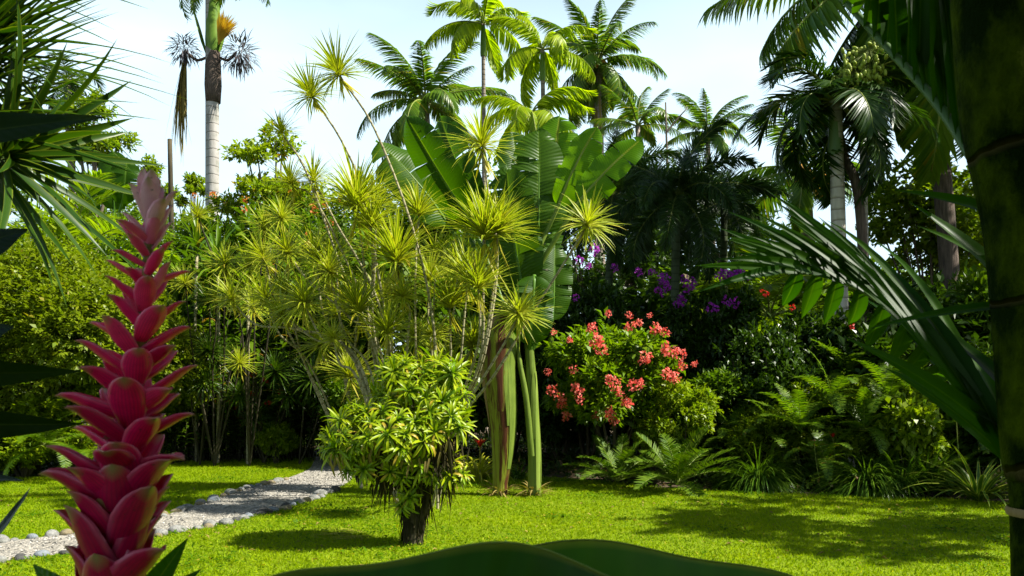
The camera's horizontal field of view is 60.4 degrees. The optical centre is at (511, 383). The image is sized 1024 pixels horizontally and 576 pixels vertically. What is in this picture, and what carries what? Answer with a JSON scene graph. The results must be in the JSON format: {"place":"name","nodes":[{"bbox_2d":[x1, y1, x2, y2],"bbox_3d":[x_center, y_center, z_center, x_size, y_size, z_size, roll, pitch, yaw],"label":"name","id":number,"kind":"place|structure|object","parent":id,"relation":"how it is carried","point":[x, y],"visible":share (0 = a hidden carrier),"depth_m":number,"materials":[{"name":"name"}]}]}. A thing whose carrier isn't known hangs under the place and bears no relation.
{"place":"outdoors","nodes":[
{"label":"outdoors","id":0,"kind":"place"},
{"bbox_2d":[2,169,179,303],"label":"areca palm","id":1,"kind":"object","parent":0,"point":[74,231],"visible":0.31,"depth_m":18.67,"materials":[{"name":"green plant"}]},
{"bbox_2d":[0,449,350,559],"bbox_3d":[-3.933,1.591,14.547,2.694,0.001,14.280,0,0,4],"label":"path","id":2,"kind":"structure","parent":0,"point":[197,513],"depth_m":11.52,"materials":[{"name":"grey gravel"}]},
{"bbox_2d":[0,0,971,352],"label":"sky","id":3,"kind":"structure","parent":0,"point":[724,61],"materials":[{"name":"white"}]},
{"bbox_2d":[0,388,1008,502],"bbox_3d":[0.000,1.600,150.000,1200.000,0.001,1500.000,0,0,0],"label":"ground","id":4,"kind":"structure","parent":0,"point":[954,496],"depth_m":15.22,"materials":[{"name":"green plant"}]},
{"bbox_2d":[27,51,105,420],"bbox_3d":[-15.175,-4.701,30.033,2.164,12.618,2.786,0,0,30],"label":"tree","id":5,"kind":"object","parent":4,"relation":"on","point":[72,87],"visible":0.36,"depth_m":29.84,"materials":[{"name":"green plant"}]},
{"bbox_2d":[0,224,188,474],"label":"shrub","id":6,"kind":"object","parent":4,"relation":"on","point":[83,285],"visible":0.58,"depth_m":14.69,"materials":[{"name":"green plant"}]},
{"bbox_2d":[63,87,142,424],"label":"tree","id":7,"kind":"object","parent":4,"relation":"on","point":[99,146],"visible":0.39,"depth_m":29.72,"materials":[{"name":"green plant"}]},
{"bbox_2d":[74,150,139,280],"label":"tree","id":8,"kind":"object","parent":4,"relation":"on","point":[119,201],"visible":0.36,"depth_m":20.78,"materials":[{"name":"green plant"}]},
{"bbox_2d":[14,202,213,257],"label":"tree","id":9,"kind":"object","parent":4,"relation":"on","point":[135,212],"visible":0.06,"depth_m":35.34,"materials":[{"name":"green plant"}]},
{"bbox_2d":[42,256,221,433],"bbox_3d":[-7.381,-0.476,17.206,3.373,4.173,3.479,0,0,-36],"label":"shrub","id":10,"kind":"object","parent":4,"relation":"on","point":[183,398],"visible":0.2,"depth_m":16.90,"materials":[{"name":"green plant"}]},
{"bbox_2d":[125,206,250,268],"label":"tree","id":11,"kind":"object","parent":4,"relation":"on","point":[174,243],"visible":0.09,"depth_m":25.58,"materials":[{"name":"green plant"}]},
{"bbox_2d":[174,171,204,216],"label":"tree","id":12,"kind":"object","parent":4,"relation":"on","point":[194,183],"visible":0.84,"depth_m":43.75,"materials":[{"name":"green plant"}]},
{"bbox_2d":[167,325,244,461],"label":"ginger clump","id":13,"kind":"object","parent":4,"relation":"on","point":[197,432],"visible":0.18,"depth_m":18.04,"materials":[{"name":"plant"}]},
{"bbox_2d":[164,0,270,227],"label":"royal palm","id":14,"kind":"object","parent":4,"relation":"on","point":[219,28],"visible":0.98,"depth_m":39.73,"materials":[{"name":"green plant"}]},
{"bbox_2d":[153,189,321,454],"bbox_3d":[-6.034,-1.264,19.733,4.340,5.759,4.315,0,0,20],"label":"shrub","id":15,"kind":"object","parent":4,"relation":"on","point":[236,232],"visible":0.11,"depth_m":18.77,"materials":[{"name":"green plant"}]},
{"bbox_2d":[189,311,285,460],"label":"ginger clump","id":16,"kind":"object","parent":4,"relation":"on","point":[237,340],"visible":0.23,"depth_m":18.27,"materials":[{"name":"plant"}]},
{"bbox_2d":[204,118,337,234],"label":"tree","id":17,"kind":"object","parent":4,"relation":"on","point":[252,152],"visible":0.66,"depth_m":26.53,"materials":[{"name":"green plant"}]},
{"bbox_2d":[236,322,331,455],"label":"shrub","id":18,"kind":"object","parent":4,"relation":"on","point":[274,341],"visible":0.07,"depth_m":19.13,"materials":[{"name":"green plant"}]},
{"bbox_2d":[261,198,386,422],"bbox_3d":[-3.968,-1.194,20.391,4.011,5.617,4.099,0,0,-24],"label":"shrub","id":19,"kind":"object","parent":4,"relation":"on","point":[300,323],"visible":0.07,"depth_m":19.13,"materials":[{"name":"green plant"}]},
{"bbox_2d":[288,188,372,250],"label":"tree","id":20,"kind":"object","parent":4,"relation":"on","point":[316,219],"visible":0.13,"depth_m":23.29,"materials":[{"name":"green plant"}]},
{"bbox_2d":[317,372,400,428],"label":"shrub","id":21,"kind":"object","parent":4,"relation":"on","point":[336,392],"visible":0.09,"depth_m":16.51,"materials":[{"name":"green plant"}]},
{"bbox_2d":[305,229,462,408],"bbox_3d":[-2.609,-0.747,17.857,3.452,4.719,3.378,0,0,-3],"label":"shrub","id":22,"kind":"object","parent":4,"relation":"on","point":[362,341],"visible":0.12,"depth_m":17.23,"materials":[{"name":"green plant"}]},
{"bbox_2d":[363,196,479,331],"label":"tree","id":23,"kind":"object","parent":4,"relation":"on","point":[407,223],"visible":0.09,"depth_m":22.78,"materials":[{"name":"green plant"}]},
{"bbox_2d":[352,33,517,160],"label":"coconut palm","id":24,"kind":"object","parent":4,"relation":"on","point":[424,105],"visible":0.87,"depth_m":45.20,"materials":[{"name":"green plant"}]},
{"bbox_2d":[393,283,519,445],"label":"shrub","id":25,"kind":"object","parent":4,"relation":"on","point":[440,312],"visible":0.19,"depth_m":17.02,"materials":[{"name":"green plant"}]},
{"bbox_2d":[424,0,530,430],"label":"plume palm","id":26,"kind":"object","parent":4,"relation":"on","point":[463,34],"visible":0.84,"depth_m":29.94,"materials":[{"name":"green plant"}]},
{"bbox_2d":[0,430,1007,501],"bbox_3d":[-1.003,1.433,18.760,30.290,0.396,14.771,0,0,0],"label":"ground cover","id":27,"kind":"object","parent":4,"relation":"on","point":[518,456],"visible":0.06,"depth_m":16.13,"materials":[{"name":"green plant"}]},
{"bbox_2d":[783,425,868,481],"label":"fern","id":28,"kind":"object","parent":27,"relation":"on","point":[826,448],"visible":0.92,"depth_m":13.12,"materials":[{"name":"green plant"}]},
{"bbox_2d":[472,86,597,165],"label":"plume palm","id":29,"kind":"object","parent":4,"relation":"on","point":[529,120],"visible":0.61,"depth_m":25.00,"materials":[{"name":"green plant"}]},
{"bbox_2d":[484,15,597,269],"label":"plume palm","id":30,"kind":"object","parent":4,"relation":"on","point":[527,62],"visible":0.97,"depth_m":27.84,"materials":[{"name":"green plant"}]},
{"bbox_2d":[516,367,609,463],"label":"shrub","id":31,"kind":"object","parent":4,"relation":"on","point":[551,425],"visible":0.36,"depth_m":17.07,"materials":[{"name":"green plant"}]},
{"bbox_2d":[523,243,668,464],"bbox_3d":[1.460,-0.481,17.235,2.666,4.192,2.976,0,0,-9],"label":"bougainvillea","id":32,"kind":"object","parent":4,"relation":"on","point":[589,302],"visible":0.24,"depth_m":16.97,"materials":[{"name":"green plant"}]},
{"bbox_2d":[530,0,667,273],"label":"coconut palm","id":33,"kind":"object","parent":4,"relation":"on","point":[607,75],"visible":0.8,"depth_m":51.43,"materials":[{"name":"green plant"}]},
{"bbox_2d":[535,306,697,481],"bbox_3d":[1.711,0.177,14.316,2.506,2.882,2.796,0,0,40],"label":"flowering shrub","id":34,"kind":"object","parent":4,"relation":"on","point":[601,388],"visible":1,"depth_m":13.73,"materials":[{"name":"green plant"}]},
{"bbox_2d":[550,183,686,312],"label":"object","id":35,"kind":"object","parent":4,"relation":"on","point":[597,265],"visible":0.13,"depth_m":32.20,"materials":[{"name":"green plant"}]},
{"bbox_2d":[549,124,690,435],"bbox_3d":[2.487,-2.161,20.965,3.996,7.534,3.571,0,0,0],"label":"foxtail palm","id":36,"kind":"object","parent":4,"relation":"on","point":[615,256],"visible":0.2,"depth_m":20.74,"materials":[{"name":"green plant"}]},
{"bbox_2d":[567,276,682,324],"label":"shrub","id":37,"kind":"object","parent":4,"relation":"on","point":[655,306],"visible":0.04,"depth_m":23.44,"materials":[{"name":"green plant"}]},
{"bbox_2d":[585,85,691,279],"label":"coconut palm","id":38,"kind":"object","parent":4,"relation":"on","point":[646,132],"visible":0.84,"depth_m":43.92,"materials":[{"name":"green plant"}]},
{"bbox_2d":[631,419,678,484],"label":"shrub","id":39,"kind":"object","parent":4,"relation":"on","point":[649,434],"visible":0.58,"depth_m":13.87,"materials":[{"name":"green plant"}]},
{"bbox_2d":[637,376,723,479],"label":"shrub","id":40,"kind":"object","parent":4,"relation":"on","point":[671,398],"visible":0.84,"depth_m":13.82,"materials":[{"name":"green plant"}]},
{"bbox_2d":[592,115,778,447],"bbox_3d":[3.543,-2.084,18.807,3.584,7.372,3.640,0,0,36],"label":"foxtail palm","id":41,"kind":"object","parent":4,"relation":"on","point":[678,188],"visible":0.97,"depth_m":18.62,"materials":[{"name":"green plant"}]},
{"bbox_2d":[657,272,721,450],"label":"bougainvillea","id":42,"kind":"object","parent":4,"relation":"on","point":[685,314],"visible":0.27,"depth_m":16.54,"materials":[{"name":"green plant"}]},
{"bbox_2d":[654,88,753,244],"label":"coconut palm","id":43,"kind":"object","parent":4,"relation":"on","point":[699,116],"visible":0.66,"depth_m":45.60,"materials":[{"name":"green plant"}]},
{"bbox_2d":[672,360,762,476],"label":"shrub","id":44,"kind":"object","parent":4,"relation":"on","point":[719,378],"visible":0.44,"depth_m":14.70,"materials":[{"name":"green plant"}]},
{"bbox_2d":[674,268,762,464],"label":"bougainvillea","id":45,"kind":"object","parent":4,"relation":"on","point":[733,312],"visible":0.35,"depth_m":16.25,"materials":[{"name":"green plant"}]},
{"bbox_2d":[638,254,799,346],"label":"shrub","id":46,"kind":"object","parent":4,"relation":"on","point":[652,281],"visible":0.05,"depth_m":23.93,"materials":[{"name":"green plant"}]},
{"bbox_2d":[684,167,790,439],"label":"foxtail palm","id":47,"kind":"object","parent":4,"relation":"on","point":[725,219],"visible":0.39,"depth_m":21.92,"materials":[{"name":"green plant"}]},
{"bbox_2d":[708,315,823,458],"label":"shrub","id":48,"kind":"object","parent":4,"relation":"on","point":[787,354],"visible":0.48,"depth_m":14.62,"materials":[{"name":"green plant"}]},
{"bbox_2d":[719,398,813,470],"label":"shrub","id":49,"kind":"object","parent":4,"relation":"on","point":[748,446],"visible":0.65,"depth_m":13.89,"materials":[{"name":"green plant"}]},
{"bbox_2d":[685,240,853,334],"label":"areca palm","id":50,"kind":"object","parent":4,"relation":"on","point":[775,288],"visible":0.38,"depth_m":20.61,"materials":[{"name":"green plant"}]},
{"bbox_2d":[724,97,874,322],"bbox_3d":[7.833,-3.283,24.199,4.329,9.785,4.328,0,0,11],"label":"coconut palm","id":51,"kind":"object","parent":4,"relation":"on","point":[799,199],"visible":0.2,"depth_m":23.79,"materials":[{"name":"green plant"}]},
{"bbox_2d":[742,289,877,472],"bbox_3d":[5.231,0.042,15.556,2.458,3.141,2.914,0,0,0],"label":"shrub","id":52,"kind":"object","parent":4,"relation":"on","point":[802,328],"visible":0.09,"depth_m":15.27,"materials":[{"name":"green plant"}]},
{"bbox_2d":[697,0,963,298],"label":"coconut palm","id":53,"kind":"object","parent":4,"relation":"on","point":[799,25],"visible":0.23,"depth_m":17.25,"materials":[{"name":"green plant"}]},
{"bbox_2d":[731,37,939,466],"bbox_3d":[5.799,-2.312,16.117,3.633,7.833,3.358,0,0,0],"label":"fruiting palm","id":54,"kind":"object","parent":4,"relation":"on","point":[806,109],"visible":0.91,"depth_m":15.80,"materials":[{"name":"green plant"}]},
{"bbox_2d":[786,371,888,470],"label":"shrub","id":55,"kind":"object","parent":4,"relation":"on","point":[842,448],"visible":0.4,"depth_m":13.78,"materials":[{"name":"green plant"}]},
{"bbox_2d":[803,339,905,409],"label":"fern","id":56,"kind":"object","parent":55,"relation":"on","point":[846,365],"visible":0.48,"depth_m":14.34,"materials":[{"name":"green plant"}]},
{"bbox_2d":[838,360,938,424],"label":"fern","id":57,"kind":"object","parent":55,"relation":"on","point":[887,388],"visible":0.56,"depth_m":13.38,"materials":[{"name":"green plant"}]},
{"bbox_2d":[779,75,897,468],"bbox_3d":[6.231,-1.879,16.056,2.432,6.962,2.238,0,0,-8],"label":"palm","id":58,"kind":"object","parent":4,"relation":"on","point":[850,171],"visible":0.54,"depth_m":16.18,"materials":[{"name":"green plant"}]},
{"bbox_2d":[799,305,933,467],"bbox_3d":[6.220,0.092,15.036,2.623,3.032,2.569,0,0,-42],"label":"shrub","id":59,"kind":"object","parent":4,"relation":"on","point":[885,339],"visible":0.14,"depth_m":14.71,"materials":[{"name":"green plant"}]},
{"bbox_2d":[845,375,952,471],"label":"shrub","id":60,"kind":"object","parent":4,"relation":"on","point":[872,445],"visible":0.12,"depth_m":13.75,"materials":[{"name":"green plant"}]},
{"bbox_2d":[824,267,991,355],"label":"shrub","id":61,"kind":"object","parent":4,"relation":"on","point":[949,299],"visible":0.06,"depth_m":15.52,"materials":[{"name":"green plant"}]},
{"bbox_2d":[873,388,951,491],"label":"shrub","id":62,"kind":"object","parent":4,"relation":"on","point":[905,423],"visible":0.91,"depth_m":12.75,"materials":[{"name":"green plant"}]},
{"bbox_2d":[855,144,983,288],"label":"tree","id":63,"kind":"object","parent":4,"relation":"on","point":[900,210],"visible":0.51,"depth_m":19.57,"materials":[{"name":"green plant"}]},
{"bbox_2d":[877,364,973,463],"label":"shrub","id":64,"kind":"object","parent":4,"relation":"on","point":[951,437],"visible":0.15,"depth_m":13.24,"materials":[{"name":"green plant"}]},
{"bbox_2d":[857,438,997,491],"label":"grass clump","id":65,"kind":"object","parent":4,"relation":"on","point":[922,466],"visible":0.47,"depth_m":12.68,"materials":[{"name":"green plant"}]},
{"bbox_2d":[815,386,897,453],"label":"fern","id":66,"kind":"object","parent":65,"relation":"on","point":[863,419],"visible":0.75,"depth_m":13.29,"materials":[{"name":"green plant"}]},
{"bbox_2d":[941,257,1002,469],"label":"shrub","id":67,"kind":"object","parent":4,"relation":"on","point":[973,280],"visible":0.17,"depth_m":15.88,"materials":[{"name":"green plant"}]},
{"bbox_2d":[948,360,1002,471],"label":"shrub","id":68,"kind":"object","parent":4,"relation":"on","point":[986,456],"visible":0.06,"depth_m":13.09,"materials":[{"name":"green plant"}]},
{"bbox_2d":[0,457,1009,575],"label":"lawn","id":69,"kind":"structure","parent":0,"point":[663,520],"depth_m":9.46,"materials":[{"name":"green plant"}]},
{"bbox_2d":[0,413,84,475],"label":"fern","id":70,"kind":"object","parent":69,"relation":"on","point":[48,440],"visible":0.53,"depth_m":14.24,"materials":[{"name":"green plant"}]},
{"bbox_2d":[0,393,91,477],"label":"shrub","id":71,"kind":"object","parent":69,"relation":"on","point":[29,460],"visible":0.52,"depth_m":14.54,"materials":[{"name":"green plant"}]},
{"bbox_2d":[0,112,103,533],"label":"ginger plant","id":72,"kind":"object","parent":69,"relation":"on","point":[16,125],"visible":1,"depth_m":1.07,"materials":[{"name":"green plant"}]},
{"bbox_2d":[0,0,181,306],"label":"spiky dracaena","id":73,"kind":"object","parent":69,"relation":"on","point":[23,166],"visible":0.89,"depth_m":2.21,"materials":[{"name":"green plant"}]},
{"bbox_2d":[33,167,202,575],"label":"red ginger","id":74,"kind":"object","parent":69,"relation":"on","point":[116,486],"visible":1,"depth_m":0.78,"materials":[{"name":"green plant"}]},
{"bbox_2d":[164,199,226,460],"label":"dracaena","id":75,"kind":"object","parent":69,"relation":"on","point":[195,234],"visible":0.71,"depth_m":17.95,"materials":[{"name":"green plant"}]},
{"bbox_2d":[177,277,233,464],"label":"dracaena","id":76,"kind":"object","parent":69,"relation":"on","point":[207,349],"visible":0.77,"depth_m":16.94,"materials":[{"name":"plant"}]},
{"bbox_2d":[167,204,262,462],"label":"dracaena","id":77,"kind":"object","parent":69,"relation":"on","point":[216,244],"visible":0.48,"depth_m":17.55,"materials":[{"name":"green plant"}]},
{"bbox_2d":[165,201,289,465],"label":"dracaena","id":78,"kind":"object","parent":69,"relation":"on","point":[183,280],"visible":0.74,"depth_m":16.50,"materials":[{"name":"plant"}]},
{"bbox_2d":[179,193,307,466],"bbox_3d":[-5.010,-1.009,16.343,2.630,5.231,1.349,0,0,0],"label":"dracaena","id":79,"kind":"object","parent":69,"relation":"on","point":[282,212],"visible":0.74,"depth_m":16.39,"materials":[{"name":"plant"}]},
{"bbox_2d":[171,332,337,463],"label":"dracaena","id":80,"kind":"object","parent":69,"relation":"on","point":[239,389],"visible":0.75,"depth_m":16.97,"materials":[{"name":"plant"}]},
{"bbox_2d":[211,315,323,460],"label":"ginger clump","id":81,"kind":"object","parent":69,"relation":"on","point":[282,345],"visible":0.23,"depth_m":18.45,"materials":[{"name":"plant"}]},
{"bbox_2d":[252,419,302,463],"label":"shrub","id":82,"kind":"object","parent":69,"relation":"on","point":[283,436],"visible":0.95,"depth_m":17.43,"materials":[{"name":"green plant"}]},
{"bbox_2d":[266,330,329,460],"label":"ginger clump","id":83,"kind":"object","parent":69,"relation":"on","point":[306,425],"visible":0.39,"depth_m":18.55,"materials":[{"name":"plant"}]},
{"bbox_2d":[201,216,398,502],"bbox_3d":[-2.823,-0.261,11.189,2.730,3.734,1.198,0,0,35],"label":"dracaena","id":84,"kind":"object","parent":69,"relation":"on","point":[304,301],"visible":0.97,"depth_m":10.99,"materials":[{"name":"green plant"}]},
{"bbox_2d":[226,165,411,487],"bbox_3d":[-2.787,-0.818,12.812,3.018,4.850,1.639,0,0,0],"label":"dracaena","id":85,"kind":"object","parent":69,"relation":"on","point":[348,376],"visible":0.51,"depth_m":12.77,"materials":[{"name":"green plant"}]},
{"bbox_2d":[262,57,399,406],"bbox_3d":[-2.428,-1.318,11.747,1.984,5.846,1.542,0,0,0],"label":"dracaena","id":86,"kind":"object","parent":69,"relation":"on","point":[290,178],"visible":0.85,"depth_m":11.71,"materials":[{"name":"green plant"}]},
{"bbox_2d":[300,24,438,508],"bbox_3d":[-1.853,-1.423,10.909,1.687,6.049,1.068,0,0,15],"label":"dracaena","id":87,"kind":"object","parent":69,"relation":"on","point":[335,64],"visible":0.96,"depth_m":10.98,"materials":[{"name":"green plant"}]},
{"bbox_2d":[300,139,447,486],"bbox_3d":[-1.733,-0.791,11.114,2.010,4.798,1.917,0,0,0],"label":"dracaena","id":88,"kind":"object","parent":69,"relation":"on","point":[354,190],"visible":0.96,"depth_m":10.95,"materials":[{"name":"green plant"}]},
{"bbox_2d":[314,346,478,545],"bbox_3d":[-1.099,0.762,8.705,1.617,2.303,1.341,0,0,-20],"label":"bromeliad tree","id":89,"kind":"object","parent":69,"relation":"on","point":[408,448],"visible":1,"depth_m":8.53,"materials":[{"name":"green plant"}]},
{"bbox_2d":[342,226,486,408],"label":"dracaena","id":90,"kind":"object","parent":69,"relation":"on","point":[470,341],"visible":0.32,"depth_m":13.05,"materials":[{"name":"green plant"}]},
{"bbox_2d":[385,178,506,407],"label":"dracaena","id":91,"kind":"object","parent":69,"relation":"on","point":[450,301],"visible":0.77,"depth_m":11.56,"materials":[{"name":"green plant"}]},
{"bbox_2d":[426,97,544,496],"bbox_3d":[-0.326,-1.078,11.015,1.584,5.376,2.402,0,0,0],"label":"dracaena","id":92,"kind":"object","parent":69,"relation":"on","point":[489,219],"visible":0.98,"depth_m":10.65,"materials":[{"name":"green plant"}]},
{"bbox_2d":[371,112,643,497],"bbox_3d":[-0.077,-1.242,12.798,3.994,5.781,1.153,0,0,10],"label":"travellers palm","id":93,"kind":"object","parent":69,"relation":"on","point":[567,164],"visible":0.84,"depth_m":12.54,"materials":[{"name":"green plant"}]},
{"bbox_2d":[432,182,625,506],"bbox_3d":[-0.002,-0.370,10.351,2.690,3.961,1.314,0,0,20],"label":"dracaena","id":94,"kind":"object","parent":69,"relation":"on","point":[516,311],"visible":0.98,"depth_m":10.21,"materials":[{"name":"green plant"}]},
{"bbox_2d":[271,539,792,575],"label":"broad leaf plant","id":95,"kind":"object","parent":69,"relation":"on","point":[584,557],"visible":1,"depth_m":0.69,"materials":[{"name":"green plant"}]},
{"bbox_2d":[499,225,572,496],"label":"travellers palm","id":96,"kind":"object","parent":69,"relation":"on","point":[559,304],"visible":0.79,"depth_m":12.51,"materials":[{"name":"green plant"}]},
{"bbox_2d":[563,433,664,480],"bbox_3d":[1.633,1.126,13.490,1.736,0.726,1.539,0,0,10],"label":"cycad","id":97,"kind":"object","parent":69,"relation":"on","point":[614,466],"visible":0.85,"depth_m":13.48,"materials":[{"name":"green plant"}]},
{"bbox_2d":[611,425,746,497],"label":"fern","id":98,"kind":"object","parent":69,"relation":"on","point":[676,465],"visible":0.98,"depth_m":12.89,"materials":[{"name":"green plant"}]},
{"bbox_2d":[702,444,819,494],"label":"grass clump","id":99,"kind":"object","parent":69,"relation":"on","point":[764,478],"visible":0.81,"depth_m":13.15,"materials":[{"name":"green plant"}]},
{"bbox_2d":[744,379,852,465],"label":"fern","id":100,"kind":"object","parent":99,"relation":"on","point":[795,416],"visible":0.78,"depth_m":13.47,"materials":[{"name":"green plant"}]},
{"bbox_2d":[696,0,1023,575],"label":"palm","id":101,"kind":"object","parent":69,"relation":"on","point":[960,64],"visible":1,"depth_m":1.32,"materials":[{"name":"green plant"}]},
{"bbox_2d":[800,445,945,499],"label":"grass clump","id":102,"kind":"object","parent":69,"relation":"on","point":[874,487],"visible":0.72,"depth_m":12.62,"materials":[{"name":"green plant"}]},
{"bbox_2d":[837,449,960,496],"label":"grass clump","id":103,"kind":"object","parent":69,"relation":"on","point":[911,478],"visible":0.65,"depth_m":12.51,"materials":[{"name":"green plant"}]},
{"bbox_2d":[900,444,1007,505],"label":"striped plant","id":104,"kind":"object","parent":69,"relation":"on","point":[979,487],"visible":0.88,"depth_m":11.82,"materials":[{"name":"green plant"}]},
{"bbox_2d":[782,349,892,426],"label":"fern","id":105,"kind":"object","parent":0,"point":[841,383],"visible":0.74,"depth_m":13.67,"materials":[{"name":"green plant"}]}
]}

